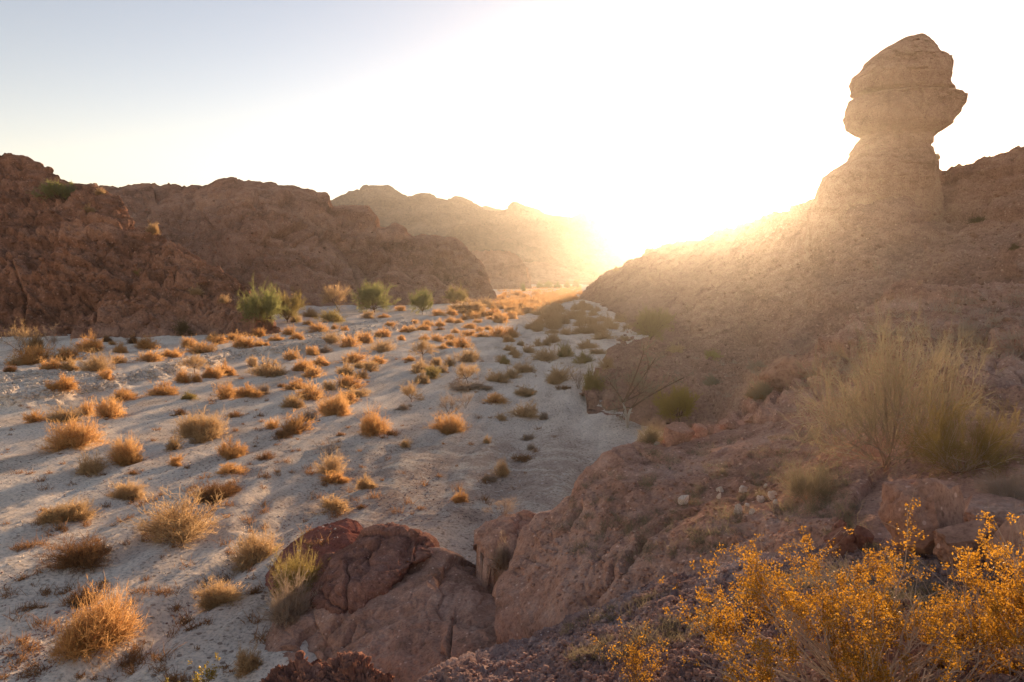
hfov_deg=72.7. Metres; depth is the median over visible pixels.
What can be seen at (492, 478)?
dry shrub
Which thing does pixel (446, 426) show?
dry shrub
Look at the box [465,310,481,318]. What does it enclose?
dry shrub
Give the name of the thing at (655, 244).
mountain
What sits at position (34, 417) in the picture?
dry shrub
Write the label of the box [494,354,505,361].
dry shrub
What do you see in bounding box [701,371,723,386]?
hill shrub
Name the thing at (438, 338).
dry shrub
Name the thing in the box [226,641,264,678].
dry shrub
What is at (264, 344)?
dry shrub
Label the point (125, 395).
dry shrub
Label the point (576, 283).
dry shrub
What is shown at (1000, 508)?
boulder
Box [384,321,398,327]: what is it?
dry shrub
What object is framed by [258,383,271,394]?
dry shrub
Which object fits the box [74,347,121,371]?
twiggy shrub
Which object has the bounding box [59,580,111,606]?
twig mound
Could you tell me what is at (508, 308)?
dry shrub
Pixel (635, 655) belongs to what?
creosote bush
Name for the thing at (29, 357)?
dry shrub
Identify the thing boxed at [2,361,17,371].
dry shrub
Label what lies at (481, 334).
dry shrub
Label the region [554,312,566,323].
dry shrub
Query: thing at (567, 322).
dry shrub
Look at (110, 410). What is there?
dry shrub
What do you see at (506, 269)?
hill
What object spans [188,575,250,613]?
dry shrub
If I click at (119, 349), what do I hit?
dry shrub
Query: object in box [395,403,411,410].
dry shrub
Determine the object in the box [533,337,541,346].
dry shrub
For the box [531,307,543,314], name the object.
dry shrub
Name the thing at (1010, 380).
hill
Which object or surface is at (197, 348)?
dry shrub
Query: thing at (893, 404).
wispy shrub
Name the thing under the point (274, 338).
dry shrub
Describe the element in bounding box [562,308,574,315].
dry shrub
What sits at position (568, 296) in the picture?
distant brush
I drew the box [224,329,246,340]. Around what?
dry shrub
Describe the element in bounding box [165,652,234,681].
creosote bush
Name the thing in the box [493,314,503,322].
dry shrub
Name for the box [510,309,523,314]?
dry shrub
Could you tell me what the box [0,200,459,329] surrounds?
scree
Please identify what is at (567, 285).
dry shrub
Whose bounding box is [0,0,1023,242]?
sky
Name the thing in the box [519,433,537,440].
dry shrub
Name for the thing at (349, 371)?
dry shrub
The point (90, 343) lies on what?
dry shrub
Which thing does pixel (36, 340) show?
dry shrub
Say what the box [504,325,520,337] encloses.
dry shrub
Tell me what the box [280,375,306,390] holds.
dry shrub
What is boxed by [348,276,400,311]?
desert tree
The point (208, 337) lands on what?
dry shrub
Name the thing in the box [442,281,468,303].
desert tree
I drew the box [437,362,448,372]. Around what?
dry shrub
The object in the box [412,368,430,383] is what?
dry shrub
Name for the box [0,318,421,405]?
gravel
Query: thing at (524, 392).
dry shrub
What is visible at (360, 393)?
dry shrub
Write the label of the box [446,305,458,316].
dry shrub
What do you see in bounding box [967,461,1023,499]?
wispy shrub
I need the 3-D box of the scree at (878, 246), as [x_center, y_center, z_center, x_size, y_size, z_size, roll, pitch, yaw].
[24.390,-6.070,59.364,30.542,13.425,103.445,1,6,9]
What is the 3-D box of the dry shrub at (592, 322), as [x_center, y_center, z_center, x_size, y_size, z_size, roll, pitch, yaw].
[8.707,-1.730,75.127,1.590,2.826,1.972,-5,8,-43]
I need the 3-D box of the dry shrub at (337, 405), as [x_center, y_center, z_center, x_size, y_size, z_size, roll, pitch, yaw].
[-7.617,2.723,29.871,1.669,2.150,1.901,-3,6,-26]
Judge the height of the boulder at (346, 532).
1.909 m
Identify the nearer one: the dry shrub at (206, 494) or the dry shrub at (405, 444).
the dry shrub at (206, 494)
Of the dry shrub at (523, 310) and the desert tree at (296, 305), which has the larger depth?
the dry shrub at (523, 310)
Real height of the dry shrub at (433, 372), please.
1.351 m
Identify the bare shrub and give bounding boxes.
[0,317,34,351]
[41,322,62,349]
[304,438,343,455]
[436,384,465,413]
[455,391,474,407]
[481,494,520,515]
[568,365,582,387]
[597,339,696,427]
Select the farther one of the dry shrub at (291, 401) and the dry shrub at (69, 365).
the dry shrub at (69, 365)
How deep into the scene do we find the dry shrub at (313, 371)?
41.06 m
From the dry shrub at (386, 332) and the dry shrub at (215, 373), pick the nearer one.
the dry shrub at (215, 373)
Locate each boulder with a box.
[264,547,496,681]
[265,518,362,599]
[310,522,439,614]
[473,510,535,592]
[759,353,806,389]
[823,527,856,557]
[832,519,846,530]
[852,525,873,548]
[878,478,964,555]
[933,518,998,568]
[963,493,1023,527]
[985,515,1023,570]
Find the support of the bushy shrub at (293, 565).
on the boulder at (421, 619)
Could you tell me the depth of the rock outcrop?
7.30 m
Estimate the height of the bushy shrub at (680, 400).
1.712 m
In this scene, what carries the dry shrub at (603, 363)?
on the hill at (715, 408)
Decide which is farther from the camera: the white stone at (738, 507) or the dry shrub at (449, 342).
the dry shrub at (449, 342)
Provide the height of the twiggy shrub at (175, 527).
1.747 m
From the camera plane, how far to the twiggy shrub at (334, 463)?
21.24 m
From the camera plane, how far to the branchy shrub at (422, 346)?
48.29 m
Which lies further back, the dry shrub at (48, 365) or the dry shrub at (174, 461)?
the dry shrub at (48, 365)
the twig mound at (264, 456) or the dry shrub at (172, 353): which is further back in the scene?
the dry shrub at (172, 353)
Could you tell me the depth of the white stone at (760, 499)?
8.52 m
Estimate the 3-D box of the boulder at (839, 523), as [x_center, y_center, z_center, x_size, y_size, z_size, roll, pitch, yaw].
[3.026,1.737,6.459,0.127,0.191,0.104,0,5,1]
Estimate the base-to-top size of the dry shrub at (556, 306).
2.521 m
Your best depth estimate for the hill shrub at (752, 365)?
26.75 m
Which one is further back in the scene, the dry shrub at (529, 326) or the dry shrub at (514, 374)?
the dry shrub at (529, 326)
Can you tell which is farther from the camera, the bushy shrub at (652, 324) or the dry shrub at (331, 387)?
the bushy shrub at (652, 324)
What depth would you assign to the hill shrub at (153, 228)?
74.09 m
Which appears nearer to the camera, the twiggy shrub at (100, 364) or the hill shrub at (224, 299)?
the twiggy shrub at (100, 364)
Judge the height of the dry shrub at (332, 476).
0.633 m
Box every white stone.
[678,495,688,505]
[716,487,723,491]
[733,504,742,514]
[739,485,747,492]
[756,495,764,502]
[768,491,776,499]
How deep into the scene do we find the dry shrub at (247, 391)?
33.81 m
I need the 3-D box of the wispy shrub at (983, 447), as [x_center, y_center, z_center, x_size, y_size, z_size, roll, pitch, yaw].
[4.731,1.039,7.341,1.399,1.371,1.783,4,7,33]
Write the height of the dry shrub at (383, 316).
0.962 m
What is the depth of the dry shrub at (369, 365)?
43.65 m
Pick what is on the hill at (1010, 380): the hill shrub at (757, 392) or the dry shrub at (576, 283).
the hill shrub at (757, 392)
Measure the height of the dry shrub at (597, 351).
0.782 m
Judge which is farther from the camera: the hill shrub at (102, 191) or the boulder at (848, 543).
the hill shrub at (102, 191)
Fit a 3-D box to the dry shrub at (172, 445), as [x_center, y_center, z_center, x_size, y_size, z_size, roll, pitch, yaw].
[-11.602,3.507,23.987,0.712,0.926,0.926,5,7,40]
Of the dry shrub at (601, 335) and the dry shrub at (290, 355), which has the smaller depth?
the dry shrub at (290, 355)
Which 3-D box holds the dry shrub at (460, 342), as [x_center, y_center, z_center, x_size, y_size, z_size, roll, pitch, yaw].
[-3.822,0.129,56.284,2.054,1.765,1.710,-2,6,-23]
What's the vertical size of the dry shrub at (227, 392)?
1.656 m
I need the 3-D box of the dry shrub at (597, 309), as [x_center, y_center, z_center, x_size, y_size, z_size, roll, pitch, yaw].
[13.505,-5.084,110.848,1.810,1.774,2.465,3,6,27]
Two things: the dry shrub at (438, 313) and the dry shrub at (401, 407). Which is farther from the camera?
the dry shrub at (438, 313)
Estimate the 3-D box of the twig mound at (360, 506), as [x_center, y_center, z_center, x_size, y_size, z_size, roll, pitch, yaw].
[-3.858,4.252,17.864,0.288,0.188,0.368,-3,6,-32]
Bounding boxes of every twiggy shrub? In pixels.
[72,448,110,476]
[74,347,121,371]
[118,483,227,551]
[312,444,349,475]
[322,327,343,343]
[364,335,398,353]
[489,457,510,478]
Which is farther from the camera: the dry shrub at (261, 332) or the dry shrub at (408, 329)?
the dry shrub at (408, 329)
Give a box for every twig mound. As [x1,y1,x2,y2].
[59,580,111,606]
[128,468,140,474]
[169,408,186,416]
[223,410,247,417]
[244,586,267,595]
[253,448,276,460]
[356,504,366,509]
[385,428,400,435]
[511,453,534,462]
[555,385,570,390]
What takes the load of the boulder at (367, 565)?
on the boulder at (421, 619)
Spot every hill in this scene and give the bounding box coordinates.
[0,153,280,338]
[85,177,496,306]
[471,250,531,288]
[523,261,598,284]
[555,259,625,275]
[579,145,1023,348]
[579,330,833,430]
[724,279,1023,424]
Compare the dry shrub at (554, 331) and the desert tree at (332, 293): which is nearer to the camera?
the dry shrub at (554, 331)
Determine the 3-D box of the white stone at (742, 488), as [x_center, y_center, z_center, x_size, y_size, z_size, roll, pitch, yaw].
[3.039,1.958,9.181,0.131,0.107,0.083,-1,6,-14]
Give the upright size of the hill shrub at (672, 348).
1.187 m
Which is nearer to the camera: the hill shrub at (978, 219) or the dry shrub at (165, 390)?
the dry shrub at (165, 390)
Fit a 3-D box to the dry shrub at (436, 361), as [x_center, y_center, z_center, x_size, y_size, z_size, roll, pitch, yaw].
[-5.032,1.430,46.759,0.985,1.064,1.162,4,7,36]
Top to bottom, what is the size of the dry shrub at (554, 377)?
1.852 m
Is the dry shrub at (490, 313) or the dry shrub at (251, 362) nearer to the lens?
the dry shrub at (251, 362)
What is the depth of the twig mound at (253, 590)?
12.95 m
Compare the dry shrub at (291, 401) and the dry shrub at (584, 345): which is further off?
the dry shrub at (584, 345)
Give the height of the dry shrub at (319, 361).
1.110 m
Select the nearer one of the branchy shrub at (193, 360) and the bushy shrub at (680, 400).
the bushy shrub at (680, 400)
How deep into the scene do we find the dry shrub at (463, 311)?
96.79 m
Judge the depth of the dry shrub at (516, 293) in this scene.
174.18 m
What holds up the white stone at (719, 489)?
on the hillside at (524, 609)
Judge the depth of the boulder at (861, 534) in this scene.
5.93 m
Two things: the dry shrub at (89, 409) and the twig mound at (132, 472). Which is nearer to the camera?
the twig mound at (132, 472)
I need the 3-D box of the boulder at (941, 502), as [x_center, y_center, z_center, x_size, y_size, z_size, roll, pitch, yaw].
[3.114,1.353,5.258,0.628,0.674,0.496,0,5,0]
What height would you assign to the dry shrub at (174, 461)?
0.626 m
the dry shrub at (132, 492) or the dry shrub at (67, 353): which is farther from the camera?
the dry shrub at (67, 353)
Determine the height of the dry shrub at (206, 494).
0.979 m
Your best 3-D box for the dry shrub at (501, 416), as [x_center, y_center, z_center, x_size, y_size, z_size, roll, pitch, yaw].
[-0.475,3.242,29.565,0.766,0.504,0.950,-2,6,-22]
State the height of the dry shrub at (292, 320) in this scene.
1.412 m
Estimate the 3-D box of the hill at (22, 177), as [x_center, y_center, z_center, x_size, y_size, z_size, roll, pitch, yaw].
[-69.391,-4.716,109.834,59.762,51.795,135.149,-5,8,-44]
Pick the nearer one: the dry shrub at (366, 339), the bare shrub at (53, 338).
the bare shrub at (53, 338)
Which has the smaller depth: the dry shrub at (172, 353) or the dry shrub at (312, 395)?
the dry shrub at (312, 395)
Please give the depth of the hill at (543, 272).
415.76 m
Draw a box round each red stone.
[663,422,694,447]
[692,423,707,438]
[703,424,713,433]
[719,419,738,429]
[743,414,752,421]
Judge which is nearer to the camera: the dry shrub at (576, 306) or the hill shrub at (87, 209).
the hill shrub at (87, 209)
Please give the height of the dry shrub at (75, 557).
1.192 m
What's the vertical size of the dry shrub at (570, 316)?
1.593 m
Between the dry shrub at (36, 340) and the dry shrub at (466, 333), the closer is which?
the dry shrub at (36, 340)
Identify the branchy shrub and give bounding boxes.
[174,353,209,372]
[399,376,424,401]
[408,335,438,357]
[453,361,481,384]
[619,321,632,332]
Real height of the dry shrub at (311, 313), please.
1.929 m
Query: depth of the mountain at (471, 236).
451.53 m
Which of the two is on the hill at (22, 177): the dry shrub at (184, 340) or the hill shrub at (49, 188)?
the hill shrub at (49, 188)
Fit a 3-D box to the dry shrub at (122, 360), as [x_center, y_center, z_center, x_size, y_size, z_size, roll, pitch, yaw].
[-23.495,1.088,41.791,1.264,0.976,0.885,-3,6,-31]
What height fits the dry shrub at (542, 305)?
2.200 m
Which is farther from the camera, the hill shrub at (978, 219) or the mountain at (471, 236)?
the mountain at (471, 236)
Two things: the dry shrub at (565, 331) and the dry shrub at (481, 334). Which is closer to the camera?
the dry shrub at (481, 334)
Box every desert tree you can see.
[235,272,291,327]
[275,287,308,321]
[320,283,350,312]
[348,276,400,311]
[407,285,433,313]
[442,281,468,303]
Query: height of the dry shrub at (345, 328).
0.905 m
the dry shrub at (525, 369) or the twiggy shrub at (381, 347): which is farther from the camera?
the twiggy shrub at (381, 347)
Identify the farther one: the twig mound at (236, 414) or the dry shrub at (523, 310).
the dry shrub at (523, 310)
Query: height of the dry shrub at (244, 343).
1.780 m
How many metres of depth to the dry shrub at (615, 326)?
78.30 m
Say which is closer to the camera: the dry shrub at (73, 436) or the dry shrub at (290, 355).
the dry shrub at (73, 436)
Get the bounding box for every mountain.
[331,184,650,261]
[443,221,581,270]
[482,206,688,248]
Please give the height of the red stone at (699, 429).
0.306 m
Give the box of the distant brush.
[496,285,582,313]
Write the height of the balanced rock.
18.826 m
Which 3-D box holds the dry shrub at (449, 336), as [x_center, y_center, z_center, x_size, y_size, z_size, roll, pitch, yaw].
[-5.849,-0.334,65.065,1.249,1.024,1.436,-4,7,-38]
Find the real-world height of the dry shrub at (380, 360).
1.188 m
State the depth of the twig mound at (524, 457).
23.01 m
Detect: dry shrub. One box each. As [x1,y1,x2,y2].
[2,355,21,365]
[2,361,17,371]
[7,342,55,365]
[21,326,48,349]
[21,405,45,423]
[30,520,120,580]
[31,490,102,526]
[33,406,109,453]
[38,356,61,369]
[41,401,84,422]
[44,371,80,393]
[44,573,153,675]
[47,339,90,361]
[57,356,79,370]
[74,329,105,352]
[76,397,94,415]
[90,393,127,418]
[95,368,113,380]
[102,333,114,341]
[103,430,148,467]
[105,386,141,401]
[107,476,151,500]
[111,353,130,363]
[112,340,128,352]
[124,330,137,343]
[131,347,168,361]
[132,334,162,350]
[142,379,179,396]
[161,345,185,357]
[163,431,187,452]
[167,453,187,466]
[168,401,231,439]
[170,365,193,382]
[175,335,196,347]
[178,340,218,353]
[181,388,198,399]
[188,428,214,443]
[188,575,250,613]
[189,369,202,382]
[189,476,243,506]
[199,360,226,378]
[205,331,225,340]
[206,334,228,344]
[209,462,249,475]
[210,380,237,399]
[215,435,249,460]
[218,359,236,375]
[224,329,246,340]
[225,519,283,576]
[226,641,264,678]
[228,381,265,399]
[231,331,263,348]
[245,354,258,366]
[245,354,290,377]
[251,327,267,336]
[254,337,269,346]
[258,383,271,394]
[264,415,280,429]
[266,332,284,340]
[270,424,296,439]
[276,409,318,435]
[280,323,295,334]
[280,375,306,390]
[280,390,306,408]
[281,345,299,360]
[288,314,301,322]
[289,330,304,339]
[291,353,313,371]
[293,379,329,400]
[294,406,317,421]
[299,306,319,317]
[299,361,324,378]
[303,319,313,325]
[303,345,321,355]
[307,322,331,332]
[307,353,330,366]
[308,493,353,515]
[312,306,346,322]
[313,380,352,416]
[318,344,334,352]
[318,468,350,485]
[322,378,340,390]
[333,372,368,389]
[334,358,358,375]
[337,346,372,363]
[338,328,362,347]
[338,385,377,396]
[340,325,349,330]
[340,388,359,403]
[352,330,374,343]
[352,360,364,368]
[353,368,369,378]
[353,472,376,490]
[356,396,393,438]
[360,309,378,318]
[361,359,381,371]
[370,353,387,363]
[373,325,391,337]
[376,313,391,317]
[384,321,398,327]
[394,304,407,310]
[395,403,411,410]
[396,334,405,340]
[398,324,417,332]
[399,436,412,448]
[401,355,417,361]
[408,356,435,373]
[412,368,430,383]
[418,322,431,330]
[418,333,429,339]
[421,408,474,435]
[422,320,434,325]
[424,364,441,379]
[428,355,442,365]
[429,332,443,341]
[431,308,448,315]
[433,317,445,326]
[437,343,449,349]
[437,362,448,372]
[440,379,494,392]
[441,354,456,366]
[442,297,486,311]
[442,333,453,339]
[443,337,456,345]
[444,316,454,322]
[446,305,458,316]
[449,488,470,502]
[450,326,460,332]
[451,341,481,362]
[453,318,462,323]
[453,334,475,348]
[458,308,469,313]
[459,313,468,319]
[459,329,477,336]
[461,322,475,328]
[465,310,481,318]
[472,317,482,322]
[472,330,488,336]
[475,326,483,331]
[476,296,495,306]
[478,307,488,316]
[480,470,499,483]
[482,392,512,404]
[483,434,491,443]
[484,368,512,383]
[486,304,500,316]
[486,321,515,337]
[488,530,511,577]
[493,309,510,321]
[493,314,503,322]
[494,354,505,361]
[494,412,508,420]
[500,353,509,364]
[501,333,514,342]
[502,309,518,318]
[502,344,513,350]
[504,304,513,311]
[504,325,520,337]
[504,364,521,378]
[504,399,539,418]
[508,345,522,355]
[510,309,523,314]
[511,352,521,357]
[511,357,537,373]
[512,384,541,396]
[513,290,521,295]
[517,341,524,345]
[518,307,526,313]
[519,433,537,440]
[522,318,545,328]
[522,341,535,352]
[524,440,535,449]
[530,319,545,331]
[530,343,560,361]
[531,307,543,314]
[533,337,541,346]
[536,281,543,287]
[536,302,549,310]
[537,310,547,319]
[537,408,547,419]
[542,338,550,345]
[543,315,563,327]
[543,363,577,384]
[544,282,554,287]
[544,331,560,342]
[545,318,562,329]
[545,327,560,333]
[550,302,559,309]
[552,281,561,287]
[554,306,565,312]
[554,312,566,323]
[556,341,574,357]
[559,324,570,334]
[561,311,569,323]
[562,280,571,287]
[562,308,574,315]
[566,312,576,319]
[570,300,578,309]
[571,317,583,325]
[571,319,592,333]
[571,350,595,363]
[572,278,580,286]
[574,337,599,349]
[575,311,592,322]
[580,361,608,390]
[581,303,592,310]
[585,313,597,326]
[586,319,597,333]
[587,307,599,315]
[587,328,617,339]
[587,346,606,353]
[591,317,607,332]
[593,304,602,311]
[595,355,614,371]
[596,312,607,320]
[603,311,614,324]
[607,322,620,329]
[612,311,629,322]
[616,334,631,340]
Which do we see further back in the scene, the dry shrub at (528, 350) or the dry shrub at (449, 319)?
the dry shrub at (449, 319)
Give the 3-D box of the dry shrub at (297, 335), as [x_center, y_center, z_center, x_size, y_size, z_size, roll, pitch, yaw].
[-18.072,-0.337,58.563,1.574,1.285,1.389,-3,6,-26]
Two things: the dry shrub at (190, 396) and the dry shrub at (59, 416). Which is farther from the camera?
the dry shrub at (190, 396)
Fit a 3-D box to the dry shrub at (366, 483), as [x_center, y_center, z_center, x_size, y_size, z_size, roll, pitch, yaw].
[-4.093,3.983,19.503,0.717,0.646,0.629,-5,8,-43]
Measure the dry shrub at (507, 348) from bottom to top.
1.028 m
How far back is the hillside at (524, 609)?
9.09 m
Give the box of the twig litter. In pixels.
[0,344,562,681]
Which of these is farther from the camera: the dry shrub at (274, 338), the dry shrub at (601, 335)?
the dry shrub at (601, 335)
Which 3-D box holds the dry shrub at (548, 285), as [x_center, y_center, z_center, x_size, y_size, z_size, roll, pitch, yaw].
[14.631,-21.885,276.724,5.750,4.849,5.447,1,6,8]
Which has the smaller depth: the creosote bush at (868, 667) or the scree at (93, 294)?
the creosote bush at (868, 667)
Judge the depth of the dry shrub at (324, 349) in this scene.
53.90 m
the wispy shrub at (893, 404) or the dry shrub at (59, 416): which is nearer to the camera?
the wispy shrub at (893, 404)
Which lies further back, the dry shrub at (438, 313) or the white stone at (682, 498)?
the dry shrub at (438, 313)
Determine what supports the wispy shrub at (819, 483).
on the hillside at (524, 609)
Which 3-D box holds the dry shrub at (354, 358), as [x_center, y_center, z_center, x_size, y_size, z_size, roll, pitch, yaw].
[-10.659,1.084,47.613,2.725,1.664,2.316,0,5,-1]
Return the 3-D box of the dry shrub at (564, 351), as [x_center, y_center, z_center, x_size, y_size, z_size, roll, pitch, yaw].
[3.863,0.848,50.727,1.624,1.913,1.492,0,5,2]
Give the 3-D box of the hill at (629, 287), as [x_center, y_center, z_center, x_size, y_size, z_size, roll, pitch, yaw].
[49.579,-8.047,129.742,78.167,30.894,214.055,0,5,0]
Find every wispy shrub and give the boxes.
[770,448,853,509]
[776,254,1014,483]
[892,374,1023,479]
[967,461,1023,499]
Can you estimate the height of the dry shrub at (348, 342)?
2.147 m
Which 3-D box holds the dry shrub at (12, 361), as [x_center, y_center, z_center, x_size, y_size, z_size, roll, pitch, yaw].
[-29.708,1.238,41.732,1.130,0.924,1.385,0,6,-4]
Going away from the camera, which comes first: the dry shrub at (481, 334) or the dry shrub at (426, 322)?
the dry shrub at (481, 334)
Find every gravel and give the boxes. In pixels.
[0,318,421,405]
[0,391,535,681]
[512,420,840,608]
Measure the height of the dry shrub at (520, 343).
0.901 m
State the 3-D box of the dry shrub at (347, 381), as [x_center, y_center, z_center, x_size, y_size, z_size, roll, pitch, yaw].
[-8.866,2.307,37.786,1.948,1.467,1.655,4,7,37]
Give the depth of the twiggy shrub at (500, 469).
21.03 m
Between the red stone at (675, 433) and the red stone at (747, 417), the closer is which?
the red stone at (675, 433)
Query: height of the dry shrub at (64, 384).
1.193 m
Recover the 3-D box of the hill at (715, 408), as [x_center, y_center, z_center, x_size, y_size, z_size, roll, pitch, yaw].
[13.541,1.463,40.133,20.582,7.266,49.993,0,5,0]
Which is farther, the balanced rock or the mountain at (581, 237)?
the mountain at (581, 237)
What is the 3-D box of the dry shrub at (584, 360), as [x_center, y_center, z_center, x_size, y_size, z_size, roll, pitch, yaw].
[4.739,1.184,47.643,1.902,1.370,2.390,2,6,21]
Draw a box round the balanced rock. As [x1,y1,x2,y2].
[804,33,967,261]
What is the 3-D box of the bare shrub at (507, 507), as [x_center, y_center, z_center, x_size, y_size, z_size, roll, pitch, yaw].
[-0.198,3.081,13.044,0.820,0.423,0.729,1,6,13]
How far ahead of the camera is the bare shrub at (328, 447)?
23.05 m
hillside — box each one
[417,538,1023,681]
[492,388,1023,643]
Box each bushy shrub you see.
[254,550,321,635]
[267,524,326,606]
[629,302,678,341]
[633,417,664,445]
[649,382,702,421]
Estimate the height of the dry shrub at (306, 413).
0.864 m
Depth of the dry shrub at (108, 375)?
36.16 m
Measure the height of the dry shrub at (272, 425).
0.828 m
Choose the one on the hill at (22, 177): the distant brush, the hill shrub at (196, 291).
the hill shrub at (196, 291)
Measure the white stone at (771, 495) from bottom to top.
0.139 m
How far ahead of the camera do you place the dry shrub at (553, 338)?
61.28 m
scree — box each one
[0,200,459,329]
[614,182,1023,403]
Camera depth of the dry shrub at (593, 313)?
100.51 m
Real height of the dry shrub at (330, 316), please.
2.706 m
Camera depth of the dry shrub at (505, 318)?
87.90 m
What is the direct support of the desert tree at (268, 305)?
on the hill at (22, 177)
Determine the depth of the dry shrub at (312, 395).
33.73 m
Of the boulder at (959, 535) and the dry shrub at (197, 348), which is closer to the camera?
the boulder at (959, 535)
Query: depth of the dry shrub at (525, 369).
42.61 m
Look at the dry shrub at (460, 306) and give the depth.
102.52 m
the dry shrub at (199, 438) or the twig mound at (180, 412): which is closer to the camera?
the dry shrub at (199, 438)
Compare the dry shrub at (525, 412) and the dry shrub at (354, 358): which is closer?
the dry shrub at (525, 412)
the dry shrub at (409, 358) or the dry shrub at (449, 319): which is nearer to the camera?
the dry shrub at (409, 358)
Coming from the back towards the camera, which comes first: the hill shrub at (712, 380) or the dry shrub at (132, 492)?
the hill shrub at (712, 380)
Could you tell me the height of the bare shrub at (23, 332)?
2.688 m
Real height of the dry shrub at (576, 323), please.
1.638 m
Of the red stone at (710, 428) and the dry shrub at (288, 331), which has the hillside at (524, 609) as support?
the red stone at (710, 428)
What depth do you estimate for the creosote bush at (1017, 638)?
3.06 m
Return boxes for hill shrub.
[29,178,80,202]
[81,202,96,211]
[94,187,106,195]
[145,220,161,234]
[171,315,195,336]
[185,282,204,297]
[217,293,231,303]
[665,341,683,352]
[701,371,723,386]
[704,346,723,360]
[740,373,773,400]
[744,357,766,371]
[963,213,990,224]
[1009,242,1020,252]
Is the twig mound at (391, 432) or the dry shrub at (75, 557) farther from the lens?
the twig mound at (391, 432)
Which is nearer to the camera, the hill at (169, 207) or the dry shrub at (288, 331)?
the dry shrub at (288, 331)
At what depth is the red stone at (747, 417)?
12.77 m
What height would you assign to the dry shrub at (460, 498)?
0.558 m
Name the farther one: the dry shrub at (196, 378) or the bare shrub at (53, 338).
the bare shrub at (53, 338)
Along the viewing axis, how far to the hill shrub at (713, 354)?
40.21 m
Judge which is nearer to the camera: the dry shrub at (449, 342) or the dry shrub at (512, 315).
the dry shrub at (449, 342)
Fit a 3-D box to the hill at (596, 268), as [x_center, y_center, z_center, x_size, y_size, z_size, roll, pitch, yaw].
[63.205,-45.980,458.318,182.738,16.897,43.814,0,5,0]
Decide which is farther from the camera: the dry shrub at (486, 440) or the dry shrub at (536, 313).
the dry shrub at (536, 313)
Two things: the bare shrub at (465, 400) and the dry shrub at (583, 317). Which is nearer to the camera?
the bare shrub at (465, 400)
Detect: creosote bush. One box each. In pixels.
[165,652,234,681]
[574,614,673,681]
[658,489,1023,681]
[900,496,1023,673]

